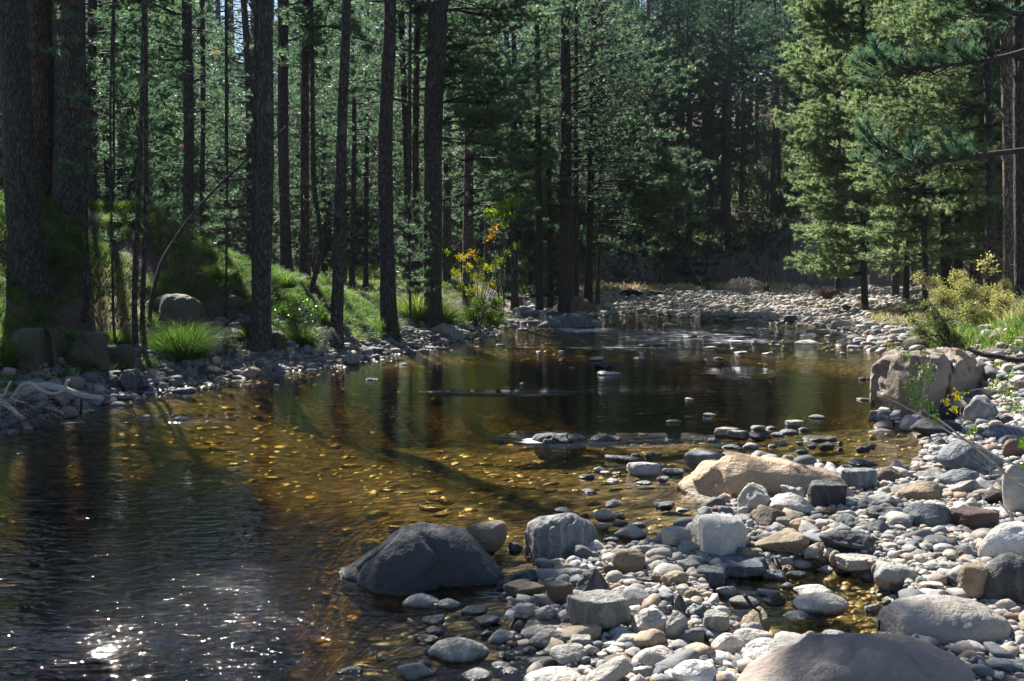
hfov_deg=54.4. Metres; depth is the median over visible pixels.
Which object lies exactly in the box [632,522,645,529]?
river stone
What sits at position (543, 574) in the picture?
boulder
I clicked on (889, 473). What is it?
river stone
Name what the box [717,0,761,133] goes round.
pine tree
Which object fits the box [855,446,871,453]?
river stone
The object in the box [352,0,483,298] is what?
pine tree
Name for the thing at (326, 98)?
pine tree
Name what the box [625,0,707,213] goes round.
pine tree
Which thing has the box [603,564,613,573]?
river stone
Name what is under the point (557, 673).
boulder
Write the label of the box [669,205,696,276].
young pine
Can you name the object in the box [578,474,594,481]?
river stone
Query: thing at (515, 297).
pine tree
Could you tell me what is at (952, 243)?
pine tree
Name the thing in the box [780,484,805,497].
river stone
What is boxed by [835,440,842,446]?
river stone
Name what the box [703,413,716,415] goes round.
river stone
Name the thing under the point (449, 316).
grass tussock
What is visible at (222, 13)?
sky
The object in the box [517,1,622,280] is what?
pine tree
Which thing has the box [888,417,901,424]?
river stone
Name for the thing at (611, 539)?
river stone
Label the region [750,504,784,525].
river stone
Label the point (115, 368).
grass tussock
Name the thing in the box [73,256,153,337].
seed grass
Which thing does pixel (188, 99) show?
pine tree
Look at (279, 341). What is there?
river stone
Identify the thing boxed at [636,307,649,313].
river stone
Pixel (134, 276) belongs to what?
sapling
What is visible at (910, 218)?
pine tree
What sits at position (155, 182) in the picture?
young pine
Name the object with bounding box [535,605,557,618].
river stone
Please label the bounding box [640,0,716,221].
pine tree
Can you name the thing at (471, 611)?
river stone
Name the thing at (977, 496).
river stone
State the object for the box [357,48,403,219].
pine tree
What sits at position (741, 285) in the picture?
dead bush
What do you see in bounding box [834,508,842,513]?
river stone
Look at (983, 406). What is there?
river stone
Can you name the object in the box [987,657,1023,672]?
boulder
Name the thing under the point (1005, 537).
boulder
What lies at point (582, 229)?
pine tree
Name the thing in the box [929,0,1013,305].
pine tree
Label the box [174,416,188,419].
river stone
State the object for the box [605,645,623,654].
river stone
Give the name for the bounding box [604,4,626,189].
pine tree
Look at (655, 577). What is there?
river stone
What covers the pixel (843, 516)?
river stone
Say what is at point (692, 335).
river stone
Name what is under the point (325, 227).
pine tree
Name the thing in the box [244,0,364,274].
pine tree
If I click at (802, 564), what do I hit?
river stone
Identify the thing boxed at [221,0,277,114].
pine tree
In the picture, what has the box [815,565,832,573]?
river stone
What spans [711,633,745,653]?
river stone
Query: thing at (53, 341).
boulder
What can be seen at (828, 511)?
river stone
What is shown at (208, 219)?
pine tree
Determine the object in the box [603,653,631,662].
river stone
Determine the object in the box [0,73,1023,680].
ground
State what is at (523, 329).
river stone
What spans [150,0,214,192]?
pine tree
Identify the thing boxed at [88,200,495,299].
forest grass
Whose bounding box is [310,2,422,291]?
pine tree
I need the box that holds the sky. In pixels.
[195,0,842,98]
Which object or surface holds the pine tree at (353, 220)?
on the ground at (406, 651)
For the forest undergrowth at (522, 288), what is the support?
on the ground at (406, 651)
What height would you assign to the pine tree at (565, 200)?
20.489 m
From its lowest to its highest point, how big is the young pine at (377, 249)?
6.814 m
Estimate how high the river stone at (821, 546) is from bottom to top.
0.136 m
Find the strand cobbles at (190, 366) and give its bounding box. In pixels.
[0,301,501,439]
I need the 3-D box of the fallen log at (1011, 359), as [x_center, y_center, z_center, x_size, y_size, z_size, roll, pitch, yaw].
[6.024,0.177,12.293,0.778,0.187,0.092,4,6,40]
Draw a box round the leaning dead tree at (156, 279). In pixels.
[146,115,295,327]
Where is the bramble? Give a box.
[272,292,325,334]
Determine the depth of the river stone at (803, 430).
10.22 m
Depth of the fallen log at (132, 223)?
15.85 m
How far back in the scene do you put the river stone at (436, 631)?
4.60 m
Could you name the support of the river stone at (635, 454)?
in the water
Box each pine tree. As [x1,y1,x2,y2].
[0,0,103,206]
[0,0,117,303]
[0,0,181,172]
[0,78,3,190]
[0,80,3,185]
[32,0,97,215]
[85,0,127,204]
[85,0,178,201]
[85,0,196,218]
[85,1,130,94]
[86,1,199,205]
[86,13,157,198]
[91,0,252,229]
[98,47,150,197]
[105,0,215,209]
[123,0,222,216]
[124,36,181,219]
[127,1,199,171]
[129,0,245,231]
[132,0,253,237]
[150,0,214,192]
[151,4,244,237]
[152,0,245,247]
[157,0,317,260]
[160,0,338,179]
[177,56,243,248]
[178,0,245,248]
[178,0,276,249]
[185,0,308,352]
[193,0,240,128]
[193,1,276,202]
[195,1,240,98]
[196,56,245,243]
[197,0,241,35]
[213,0,243,92]
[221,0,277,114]
[227,0,376,280]
[231,71,245,236]
[235,0,294,188]
[235,24,334,249]
[236,0,288,319]
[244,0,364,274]
[250,1,334,206]
[273,0,361,267]
[273,0,377,275]
[273,1,333,224]
[273,4,375,265]
[273,17,334,264]
[275,0,379,292]
[275,0,412,281]
[275,1,363,267]
[294,48,363,265]
[297,0,571,329]
[309,0,364,349]
[309,1,362,143]
[309,6,379,239]
[309,21,335,198]
[310,0,407,292]
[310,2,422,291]
[316,1,378,201]
[326,87,377,264]
[329,0,434,346]
[331,0,423,264]
[339,0,407,215]
[347,8,458,279]
[350,0,471,298]
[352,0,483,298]
[356,23,400,229]
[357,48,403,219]
[359,0,532,282]
[366,0,563,307]
[373,0,413,184]
[393,32,459,216]
[394,7,424,114]
[401,59,458,243]
[401,67,442,201]
[420,31,506,271]
[422,1,556,289]
[442,112,497,258]
[442,120,478,230]
[451,2,573,298]
[451,40,505,264]
[453,17,501,237]
[454,0,574,310]
[474,0,615,310]
[475,3,587,288]
[482,0,721,303]
[483,0,609,291]
[492,24,555,284]
[497,0,655,313]
[499,0,590,307]
[517,1,583,90]
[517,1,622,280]
[519,0,623,295]
[532,0,627,295]
[543,5,598,245]
[552,0,624,250]
[558,0,643,304]
[573,0,638,241]
[583,0,644,210]
[603,0,660,211]
[603,0,663,230]
[603,0,690,256]
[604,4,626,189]
[616,0,692,244]
[617,0,654,178]
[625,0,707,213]
[634,0,706,232]
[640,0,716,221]
[666,0,725,243]
[671,1,716,185]
[680,0,743,153]
[680,0,752,180]
[684,0,778,247]
[685,0,747,205]
[692,5,758,231]
[714,0,778,203]
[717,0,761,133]
[726,0,781,142]
[732,0,813,217]
[733,0,785,163]
[739,0,800,61]
[753,0,810,180]
[761,0,846,220]
[765,0,865,196]
[770,0,939,309]
[772,0,884,291]
[777,19,828,179]
[813,4,995,302]
[827,0,1012,315]
[840,3,952,295]
[843,0,1023,189]
[860,0,1002,309]
[865,0,1012,307]
[877,178,938,285]
[901,56,1002,272]
[914,14,1012,306]
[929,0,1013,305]
[931,3,1012,282]
[933,126,1002,281]
[935,2,1012,286]
[947,0,1023,299]
[951,6,1012,273]
[977,1,1012,171]
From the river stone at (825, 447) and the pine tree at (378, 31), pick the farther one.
the pine tree at (378, 31)
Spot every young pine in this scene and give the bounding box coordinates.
[0,132,3,191]
[26,0,136,329]
[88,0,142,335]
[98,99,178,220]
[119,134,136,194]
[123,147,170,207]
[172,207,196,221]
[174,193,217,243]
[175,206,211,236]
[195,0,249,316]
[240,195,279,264]
[272,196,294,264]
[272,213,296,267]
[292,215,299,269]
[298,197,332,274]
[320,219,349,274]
[355,167,379,266]
[393,0,441,326]
[395,216,422,264]
[399,184,445,255]
[473,174,504,261]
[473,176,504,271]
[479,233,510,300]
[493,218,525,276]
[518,218,532,281]
[522,185,584,301]
[601,174,641,254]
[609,203,629,244]
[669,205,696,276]
[681,158,733,283]
[683,157,717,234]
[692,108,735,210]
[731,146,766,231]
[747,158,780,238]
[749,216,768,246]
[751,127,785,203]
[781,187,817,237]
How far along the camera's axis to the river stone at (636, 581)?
5.08 m
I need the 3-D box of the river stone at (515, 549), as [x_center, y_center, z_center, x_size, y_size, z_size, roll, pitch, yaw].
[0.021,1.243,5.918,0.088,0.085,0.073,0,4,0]
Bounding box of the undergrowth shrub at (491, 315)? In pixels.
[456,294,509,333]
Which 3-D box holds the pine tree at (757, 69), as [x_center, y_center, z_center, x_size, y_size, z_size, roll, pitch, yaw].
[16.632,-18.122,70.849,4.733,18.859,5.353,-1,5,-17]
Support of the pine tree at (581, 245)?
on the ground at (406, 651)
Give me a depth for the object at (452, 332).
22.41 m
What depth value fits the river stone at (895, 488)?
7.21 m
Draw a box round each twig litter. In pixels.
[0,389,59,427]
[0,390,75,432]
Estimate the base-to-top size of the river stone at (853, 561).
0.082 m
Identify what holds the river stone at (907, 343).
on the ground at (406, 651)
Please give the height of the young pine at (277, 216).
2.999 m
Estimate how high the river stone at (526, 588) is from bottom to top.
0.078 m
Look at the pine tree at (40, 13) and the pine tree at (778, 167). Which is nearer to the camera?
the pine tree at (40, 13)
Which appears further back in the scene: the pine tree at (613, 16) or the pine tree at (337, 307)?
the pine tree at (613, 16)
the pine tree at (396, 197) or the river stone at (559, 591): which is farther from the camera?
the pine tree at (396, 197)
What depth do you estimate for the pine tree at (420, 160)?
57.63 m
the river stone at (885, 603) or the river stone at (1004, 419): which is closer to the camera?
the river stone at (885, 603)
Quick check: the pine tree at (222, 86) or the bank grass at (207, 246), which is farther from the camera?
the pine tree at (222, 86)
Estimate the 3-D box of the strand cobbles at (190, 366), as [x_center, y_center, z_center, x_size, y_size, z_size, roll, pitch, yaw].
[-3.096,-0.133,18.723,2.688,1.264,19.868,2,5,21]
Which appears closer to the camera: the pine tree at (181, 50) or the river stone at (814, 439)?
the river stone at (814, 439)
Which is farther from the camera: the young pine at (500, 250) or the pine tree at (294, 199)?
the young pine at (500, 250)
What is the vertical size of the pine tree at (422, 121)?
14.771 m
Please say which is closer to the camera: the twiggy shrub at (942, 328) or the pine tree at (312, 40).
the twiggy shrub at (942, 328)
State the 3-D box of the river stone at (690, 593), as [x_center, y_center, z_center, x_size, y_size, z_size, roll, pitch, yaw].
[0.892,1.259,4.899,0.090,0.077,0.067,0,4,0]
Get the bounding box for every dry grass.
[572,280,809,290]
[858,286,1023,325]
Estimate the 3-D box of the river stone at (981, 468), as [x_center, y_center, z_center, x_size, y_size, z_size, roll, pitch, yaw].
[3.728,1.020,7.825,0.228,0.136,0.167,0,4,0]
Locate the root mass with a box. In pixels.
[810,288,844,299]
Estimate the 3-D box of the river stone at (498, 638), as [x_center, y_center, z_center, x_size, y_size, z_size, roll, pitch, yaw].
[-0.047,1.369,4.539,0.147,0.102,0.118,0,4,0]
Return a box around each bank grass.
[0,189,477,398]
[899,292,1023,350]
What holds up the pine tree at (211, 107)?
on the ground at (406, 651)
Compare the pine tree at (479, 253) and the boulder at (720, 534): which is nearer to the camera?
the boulder at (720, 534)
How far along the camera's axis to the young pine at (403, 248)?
22.25 m
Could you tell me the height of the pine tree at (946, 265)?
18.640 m
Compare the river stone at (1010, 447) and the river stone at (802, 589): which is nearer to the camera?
the river stone at (802, 589)
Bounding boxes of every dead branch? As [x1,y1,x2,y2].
[743,594,836,620]
[999,501,1014,521]
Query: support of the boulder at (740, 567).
on the ground at (406, 651)
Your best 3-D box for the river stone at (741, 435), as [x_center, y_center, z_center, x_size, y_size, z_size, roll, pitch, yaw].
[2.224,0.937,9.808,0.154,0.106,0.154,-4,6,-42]
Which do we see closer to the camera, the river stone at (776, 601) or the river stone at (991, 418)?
the river stone at (776, 601)
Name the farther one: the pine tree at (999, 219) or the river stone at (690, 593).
the pine tree at (999, 219)
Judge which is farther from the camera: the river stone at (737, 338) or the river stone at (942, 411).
the river stone at (737, 338)
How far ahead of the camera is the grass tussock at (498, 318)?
26.21 m
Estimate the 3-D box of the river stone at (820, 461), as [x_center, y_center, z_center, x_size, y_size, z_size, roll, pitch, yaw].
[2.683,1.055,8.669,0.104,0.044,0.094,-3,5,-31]
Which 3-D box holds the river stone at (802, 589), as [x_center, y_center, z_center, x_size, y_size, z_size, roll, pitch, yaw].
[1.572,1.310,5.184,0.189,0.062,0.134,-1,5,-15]
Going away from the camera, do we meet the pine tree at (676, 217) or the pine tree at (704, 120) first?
the pine tree at (676, 217)
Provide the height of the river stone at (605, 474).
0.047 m
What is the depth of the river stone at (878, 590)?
5.18 m
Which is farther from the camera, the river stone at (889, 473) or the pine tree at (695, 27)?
the pine tree at (695, 27)
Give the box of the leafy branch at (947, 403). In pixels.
[877,324,1023,501]
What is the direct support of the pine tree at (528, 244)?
on the ground at (406, 651)
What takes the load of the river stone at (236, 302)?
on the ground at (406, 651)
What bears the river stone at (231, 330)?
on the ground at (406, 651)
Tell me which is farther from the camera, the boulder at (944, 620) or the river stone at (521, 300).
the river stone at (521, 300)
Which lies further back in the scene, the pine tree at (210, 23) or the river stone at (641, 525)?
the pine tree at (210, 23)
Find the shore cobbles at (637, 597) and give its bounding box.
[503,393,1023,680]
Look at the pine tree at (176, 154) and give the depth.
51.15 m
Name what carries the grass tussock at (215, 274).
on the bank grass at (207, 246)
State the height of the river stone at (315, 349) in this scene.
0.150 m
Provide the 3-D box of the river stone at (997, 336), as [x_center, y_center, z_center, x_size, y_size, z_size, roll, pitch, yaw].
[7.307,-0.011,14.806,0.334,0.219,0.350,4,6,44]
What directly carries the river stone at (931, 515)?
on the ground at (406, 651)
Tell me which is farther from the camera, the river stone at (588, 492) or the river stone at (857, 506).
the river stone at (588, 492)
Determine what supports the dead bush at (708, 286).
on the ground at (406, 651)
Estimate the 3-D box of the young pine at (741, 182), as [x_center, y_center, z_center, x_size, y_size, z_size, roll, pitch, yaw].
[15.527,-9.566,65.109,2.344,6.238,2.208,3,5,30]
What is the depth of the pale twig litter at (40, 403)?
10.33 m
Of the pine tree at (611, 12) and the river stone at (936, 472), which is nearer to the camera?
the river stone at (936, 472)
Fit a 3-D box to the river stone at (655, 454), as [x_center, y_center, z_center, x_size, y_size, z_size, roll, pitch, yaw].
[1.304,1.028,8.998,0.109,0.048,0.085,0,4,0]
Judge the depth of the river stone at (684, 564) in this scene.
5.40 m
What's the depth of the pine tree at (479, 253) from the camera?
52.91 m
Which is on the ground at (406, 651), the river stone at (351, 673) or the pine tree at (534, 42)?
the pine tree at (534, 42)
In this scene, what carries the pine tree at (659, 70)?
on the ground at (406, 651)
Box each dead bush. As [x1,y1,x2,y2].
[313,326,341,352]
[699,282,717,290]
[724,277,764,294]
[759,285,773,291]
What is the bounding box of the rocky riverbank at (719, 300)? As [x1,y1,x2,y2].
[508,238,927,349]
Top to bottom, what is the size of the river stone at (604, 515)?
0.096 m
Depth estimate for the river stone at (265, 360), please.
16.05 m
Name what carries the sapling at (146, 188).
on the ground at (406, 651)
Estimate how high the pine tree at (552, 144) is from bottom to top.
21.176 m
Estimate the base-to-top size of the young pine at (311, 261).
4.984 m
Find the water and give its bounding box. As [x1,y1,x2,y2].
[0,315,918,680]
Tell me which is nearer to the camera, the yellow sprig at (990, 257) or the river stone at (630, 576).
the river stone at (630, 576)
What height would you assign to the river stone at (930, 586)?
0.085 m
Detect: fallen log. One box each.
[114,213,142,229]
[967,346,1023,362]
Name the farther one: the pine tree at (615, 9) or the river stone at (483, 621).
the pine tree at (615, 9)
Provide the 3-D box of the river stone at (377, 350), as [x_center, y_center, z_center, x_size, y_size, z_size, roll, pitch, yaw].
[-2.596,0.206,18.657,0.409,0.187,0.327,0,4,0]
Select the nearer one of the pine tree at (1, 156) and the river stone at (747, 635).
the river stone at (747, 635)
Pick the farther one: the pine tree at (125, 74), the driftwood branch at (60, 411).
the pine tree at (125, 74)
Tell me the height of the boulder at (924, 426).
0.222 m
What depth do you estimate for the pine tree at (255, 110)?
16.68 m
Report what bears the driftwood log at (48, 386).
on the pale twig litter at (40, 403)
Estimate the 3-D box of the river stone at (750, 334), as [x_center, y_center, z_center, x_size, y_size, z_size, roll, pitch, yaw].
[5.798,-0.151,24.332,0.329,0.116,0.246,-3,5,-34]
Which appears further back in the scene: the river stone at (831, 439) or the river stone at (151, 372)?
the river stone at (151, 372)
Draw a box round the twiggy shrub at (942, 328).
[906,295,967,347]
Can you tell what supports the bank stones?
on the ground at (406, 651)
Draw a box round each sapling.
[108,0,148,346]
[125,0,160,344]
[442,222,527,328]
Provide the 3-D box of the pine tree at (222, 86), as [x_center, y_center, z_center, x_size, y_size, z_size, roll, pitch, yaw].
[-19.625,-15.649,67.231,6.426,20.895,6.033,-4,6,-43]
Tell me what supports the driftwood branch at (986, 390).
on the ground at (406, 651)
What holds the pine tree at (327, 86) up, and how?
on the ground at (406, 651)
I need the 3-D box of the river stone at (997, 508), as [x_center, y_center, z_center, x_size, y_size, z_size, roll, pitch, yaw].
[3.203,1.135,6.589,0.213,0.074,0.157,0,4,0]
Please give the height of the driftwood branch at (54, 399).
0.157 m
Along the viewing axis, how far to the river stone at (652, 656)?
4.14 m
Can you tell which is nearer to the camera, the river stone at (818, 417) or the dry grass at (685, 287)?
the river stone at (818, 417)
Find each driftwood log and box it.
[9,382,103,403]
[531,288,574,296]
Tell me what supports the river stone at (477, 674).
on the ground at (406, 651)
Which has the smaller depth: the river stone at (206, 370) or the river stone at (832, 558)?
the river stone at (832, 558)
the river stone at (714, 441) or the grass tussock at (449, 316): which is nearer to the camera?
the river stone at (714, 441)
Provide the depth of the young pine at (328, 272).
42.08 m
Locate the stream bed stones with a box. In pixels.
[0,331,917,680]
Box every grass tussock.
[0,340,50,367]
[92,212,131,227]
[97,328,133,344]
[109,358,129,369]
[128,318,242,363]
[197,263,240,279]
[227,325,249,340]
[271,271,309,287]
[276,323,333,347]
[361,315,410,333]
[375,292,454,322]
[415,294,473,323]
[482,309,515,326]
[911,321,990,347]
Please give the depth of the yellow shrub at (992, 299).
17.85 m
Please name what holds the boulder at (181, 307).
on the ground at (406, 651)
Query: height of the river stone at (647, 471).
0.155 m
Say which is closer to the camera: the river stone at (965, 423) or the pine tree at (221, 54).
the river stone at (965, 423)
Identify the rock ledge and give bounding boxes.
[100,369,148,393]
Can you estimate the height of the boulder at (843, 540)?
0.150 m
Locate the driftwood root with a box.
[0,397,25,420]
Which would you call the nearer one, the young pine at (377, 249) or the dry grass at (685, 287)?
the dry grass at (685, 287)
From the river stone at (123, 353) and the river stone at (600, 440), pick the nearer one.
the river stone at (600, 440)
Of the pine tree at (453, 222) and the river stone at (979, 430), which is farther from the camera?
the pine tree at (453, 222)
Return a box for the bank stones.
[868,304,1023,439]
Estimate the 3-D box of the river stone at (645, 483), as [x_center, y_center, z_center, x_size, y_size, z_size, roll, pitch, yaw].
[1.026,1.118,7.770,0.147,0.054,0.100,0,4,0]
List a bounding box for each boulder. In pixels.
[10,327,66,372]
[154,294,216,340]
[338,522,504,618]
[428,637,488,669]
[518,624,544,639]
[523,666,580,680]
[524,513,599,565]
[532,432,586,459]
[534,568,604,580]
[537,313,594,333]
[552,296,597,313]
[566,589,630,628]
[585,655,632,680]
[677,451,853,497]
[689,513,746,555]
[710,554,765,579]
[737,633,977,680]
[742,637,790,659]
[749,529,809,553]
[767,492,814,512]
[792,592,848,620]
[819,530,876,551]
[869,347,987,416]
[876,594,1011,646]
[909,417,962,436]
[937,440,1003,470]
[978,521,1023,558]
[982,552,1023,604]
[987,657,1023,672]
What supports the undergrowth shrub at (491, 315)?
on the ground at (406, 651)
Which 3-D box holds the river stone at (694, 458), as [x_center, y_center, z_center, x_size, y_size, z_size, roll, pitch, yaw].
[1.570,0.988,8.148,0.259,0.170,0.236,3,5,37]
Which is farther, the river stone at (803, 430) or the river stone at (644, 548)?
the river stone at (803, 430)
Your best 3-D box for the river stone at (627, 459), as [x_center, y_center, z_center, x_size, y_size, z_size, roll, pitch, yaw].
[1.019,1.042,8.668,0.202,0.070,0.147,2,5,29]
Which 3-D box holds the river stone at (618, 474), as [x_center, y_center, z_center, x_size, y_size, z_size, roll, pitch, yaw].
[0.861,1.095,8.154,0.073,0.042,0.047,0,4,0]
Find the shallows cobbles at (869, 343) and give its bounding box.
[521,320,903,354]
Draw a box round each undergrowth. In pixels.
[100,157,554,294]
[518,199,939,289]
[520,121,856,285]
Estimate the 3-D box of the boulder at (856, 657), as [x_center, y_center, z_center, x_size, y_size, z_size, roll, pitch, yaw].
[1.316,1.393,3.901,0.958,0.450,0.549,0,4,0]
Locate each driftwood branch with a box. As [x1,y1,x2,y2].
[0,381,11,396]
[12,379,69,397]
[48,395,60,406]
[48,405,63,414]
[970,388,1006,391]
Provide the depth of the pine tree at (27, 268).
15.07 m
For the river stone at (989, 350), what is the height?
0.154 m
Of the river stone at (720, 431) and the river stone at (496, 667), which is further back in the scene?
the river stone at (720, 431)
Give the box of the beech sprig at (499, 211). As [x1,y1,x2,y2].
[483,192,521,306]
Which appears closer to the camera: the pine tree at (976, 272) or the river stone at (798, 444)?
the river stone at (798, 444)
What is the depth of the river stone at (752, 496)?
6.68 m
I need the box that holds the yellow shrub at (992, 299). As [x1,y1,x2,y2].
[910,266,1020,332]
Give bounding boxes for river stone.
[12,379,46,386]
[64,339,93,369]
[67,367,75,373]
[77,331,109,372]
[107,344,134,370]
[139,363,148,370]
[147,368,155,376]
[172,387,196,394]
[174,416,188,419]
[198,365,221,374]
[216,327,243,339]
[223,294,247,309]
[253,357,269,364]
[272,331,286,350]
[311,347,322,352]
[324,354,335,359]
[337,666,363,680]
[341,354,359,364]
[365,378,378,380]
[367,346,384,353]
[397,662,435,680]
[401,593,440,614]
[403,351,415,353]
[413,634,438,647]
[414,330,427,336]
[419,659,431,668]
[420,614,444,627]
[422,346,433,348]
[425,626,445,637]
[427,335,439,341]
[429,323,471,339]
[437,598,460,611]
[461,605,487,617]
[462,667,491,680]
[465,520,506,555]
[472,332,487,337]
[472,615,499,628]
[479,629,493,637]
[485,629,517,648]
[490,661,514,673]
[496,580,506,592]
[497,651,514,661]
[499,666,520,678]
[504,581,545,596]
[507,640,520,650]
[508,542,522,555]
[508,569,537,581]
[512,620,524,632]
[518,328,528,331]
[519,296,523,305]
[519,306,539,317]
[521,646,537,656]
[527,656,557,666]
[528,628,565,650]
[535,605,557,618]
[544,311,562,316]
[544,577,555,586]
[545,580,572,604]
[549,643,586,664]
[554,507,572,513]
[570,634,590,644]
[574,568,608,591]
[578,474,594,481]
[581,488,596,495]
[581,513,589,519]
[586,435,623,446]
[589,356,603,360]
[592,509,617,522]
[593,466,604,474]
[594,361,612,367]
[595,522,610,532]
[597,371,619,374]
[600,471,611,477]
[603,537,618,543]
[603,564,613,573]
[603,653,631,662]
[605,455,620,463]
[605,478,619,485]
[605,499,622,508]
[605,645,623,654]
[611,549,644,572]
[612,472,621,476]
[612,519,627,527]
[612,524,646,543]
[612,586,627,593]
[613,631,636,643]
[617,455,639,463]
[618,512,624,520]
[622,574,634,578]
[627,462,660,480]
[627,580,644,585]
[631,453,639,456]
[631,605,667,633]
[631,645,672,668]
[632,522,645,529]
[632,666,653,676]
[634,480,652,486]
[634,577,653,582]
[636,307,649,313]
[637,545,674,555]
[644,453,651,459]
[644,587,659,594]
[646,560,666,570]
[649,572,662,583]
[650,451,661,456]
[652,342,668,345]
[654,501,674,510]
[657,476,668,483]
[658,592,674,603]
[659,464,666,471]
[661,526,691,547]
[661,570,688,585]
[662,468,684,476]
[665,611,687,639]
[666,419,681,422]
[671,659,717,680]
[674,594,685,612]
[675,507,689,514]
[677,559,700,570]
[683,334,696,336]
[684,449,722,468]
[684,589,702,598]
[689,604,706,617]
[696,565,725,589]
[699,655,711,660]
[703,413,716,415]
[703,609,729,632]
[704,346,716,349]
[708,438,721,444]
[711,505,718,512]
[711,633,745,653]
[714,427,739,436]
[715,586,739,601]
[721,444,741,449]
[727,430,747,441]
[729,337,743,341]
[729,595,759,609]
[733,628,773,643]
[734,351,746,354]
[737,482,769,510]
[740,606,770,631]
[741,443,758,450]
[741,547,759,556]
[743,332,755,336]
[749,432,770,442]
[750,425,765,431]
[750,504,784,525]
[751,450,769,456]
[755,588,778,597]
[761,569,785,584]
[763,594,785,607]
[765,426,776,431]
[767,444,775,449]
[771,432,784,437]
[775,441,789,446]
[776,516,790,526]
[779,429,797,435]
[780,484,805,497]
[780,557,792,565]
[780,565,794,573]
[781,582,792,592]
[783,315,797,322]
[783,610,808,622]
[785,420,803,428]
[785,571,806,581]
[789,518,815,529]
[792,559,812,569]
[793,584,833,595]
[795,441,802,446]
[795,449,808,454]
[798,427,809,432]
[802,436,826,443]
[807,444,815,449]
[807,480,847,506]
[809,414,824,420]
[814,542,829,563]
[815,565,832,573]
[816,459,826,463]
[817,507,833,515]
[818,443,834,451]
[822,629,844,633]
[825,436,836,442]
[829,550,839,565]
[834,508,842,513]
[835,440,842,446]
[835,513,854,519]
[835,552,878,570]
[837,447,843,452]
[840,468,877,490]
[841,305,852,310]
[848,459,878,467]
[849,501,868,511]
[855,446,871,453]
[864,603,881,616]
[865,502,901,519]
[868,414,890,421]
[868,491,899,505]
[869,443,875,450]
[871,561,876,574]
[873,562,917,591]
[875,588,885,594]
[876,466,903,481]
[881,594,898,600]
[881,600,891,606]
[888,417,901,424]
[889,558,901,562]
[890,483,914,492]
[897,481,940,499]
[902,335,933,350]
[903,503,952,526]
[913,467,944,478]
[917,584,937,589]
[936,405,963,419]
[939,469,979,485]
[949,506,999,529]
[950,480,982,493]
[957,562,987,600]
[962,421,973,426]
[963,395,999,422]
[964,392,987,398]
[964,502,981,507]
[966,427,983,433]
[966,493,981,500]
[976,463,995,473]
[980,488,1002,503]
[981,424,1023,439]
[982,348,1010,352]
[985,507,1003,509]
[987,416,996,419]
[990,333,1009,344]
[996,415,1013,423]
[998,435,1021,444]
[1002,439,1023,456]
[1002,460,1023,513]
[1009,375,1023,386]
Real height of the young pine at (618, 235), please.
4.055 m
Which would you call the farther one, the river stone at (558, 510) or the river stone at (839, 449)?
the river stone at (839, 449)
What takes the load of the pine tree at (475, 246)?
on the ground at (406, 651)
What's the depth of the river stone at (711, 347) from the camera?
20.30 m
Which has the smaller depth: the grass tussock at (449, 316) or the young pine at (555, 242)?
the grass tussock at (449, 316)
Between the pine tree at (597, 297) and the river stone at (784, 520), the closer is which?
the river stone at (784, 520)
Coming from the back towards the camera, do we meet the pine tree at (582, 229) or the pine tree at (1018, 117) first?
the pine tree at (582, 229)
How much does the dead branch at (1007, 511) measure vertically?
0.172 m
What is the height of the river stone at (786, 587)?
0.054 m
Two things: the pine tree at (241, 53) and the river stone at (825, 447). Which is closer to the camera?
the river stone at (825, 447)
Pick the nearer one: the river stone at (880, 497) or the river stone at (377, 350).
the river stone at (880, 497)
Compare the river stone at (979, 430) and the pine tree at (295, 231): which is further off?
the pine tree at (295, 231)
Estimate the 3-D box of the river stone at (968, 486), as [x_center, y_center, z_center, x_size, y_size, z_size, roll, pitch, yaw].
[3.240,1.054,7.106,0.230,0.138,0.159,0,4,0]
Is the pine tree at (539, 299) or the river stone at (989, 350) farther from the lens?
the pine tree at (539, 299)
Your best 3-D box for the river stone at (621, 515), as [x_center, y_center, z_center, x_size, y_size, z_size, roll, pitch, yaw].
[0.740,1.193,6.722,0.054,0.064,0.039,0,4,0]
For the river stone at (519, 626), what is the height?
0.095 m
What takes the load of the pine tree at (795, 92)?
on the ground at (406, 651)
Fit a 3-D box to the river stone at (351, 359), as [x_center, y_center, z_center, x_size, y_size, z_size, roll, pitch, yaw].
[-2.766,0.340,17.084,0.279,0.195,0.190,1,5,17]
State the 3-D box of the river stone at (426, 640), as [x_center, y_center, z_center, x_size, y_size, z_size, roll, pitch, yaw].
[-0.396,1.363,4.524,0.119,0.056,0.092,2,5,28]
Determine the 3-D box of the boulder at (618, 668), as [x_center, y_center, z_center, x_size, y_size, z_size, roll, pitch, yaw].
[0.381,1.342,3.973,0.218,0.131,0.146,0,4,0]
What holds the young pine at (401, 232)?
on the ground at (406, 651)
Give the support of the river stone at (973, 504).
on the ground at (406, 651)
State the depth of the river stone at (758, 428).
10.28 m
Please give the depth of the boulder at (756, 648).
4.08 m
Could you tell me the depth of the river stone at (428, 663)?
4.23 m
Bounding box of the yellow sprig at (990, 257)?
[969,251,999,298]
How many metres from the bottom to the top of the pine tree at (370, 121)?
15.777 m
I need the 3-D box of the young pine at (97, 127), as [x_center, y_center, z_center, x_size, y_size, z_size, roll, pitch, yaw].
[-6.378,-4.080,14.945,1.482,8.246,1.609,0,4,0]
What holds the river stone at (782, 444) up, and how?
in the water
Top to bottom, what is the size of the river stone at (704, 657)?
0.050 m

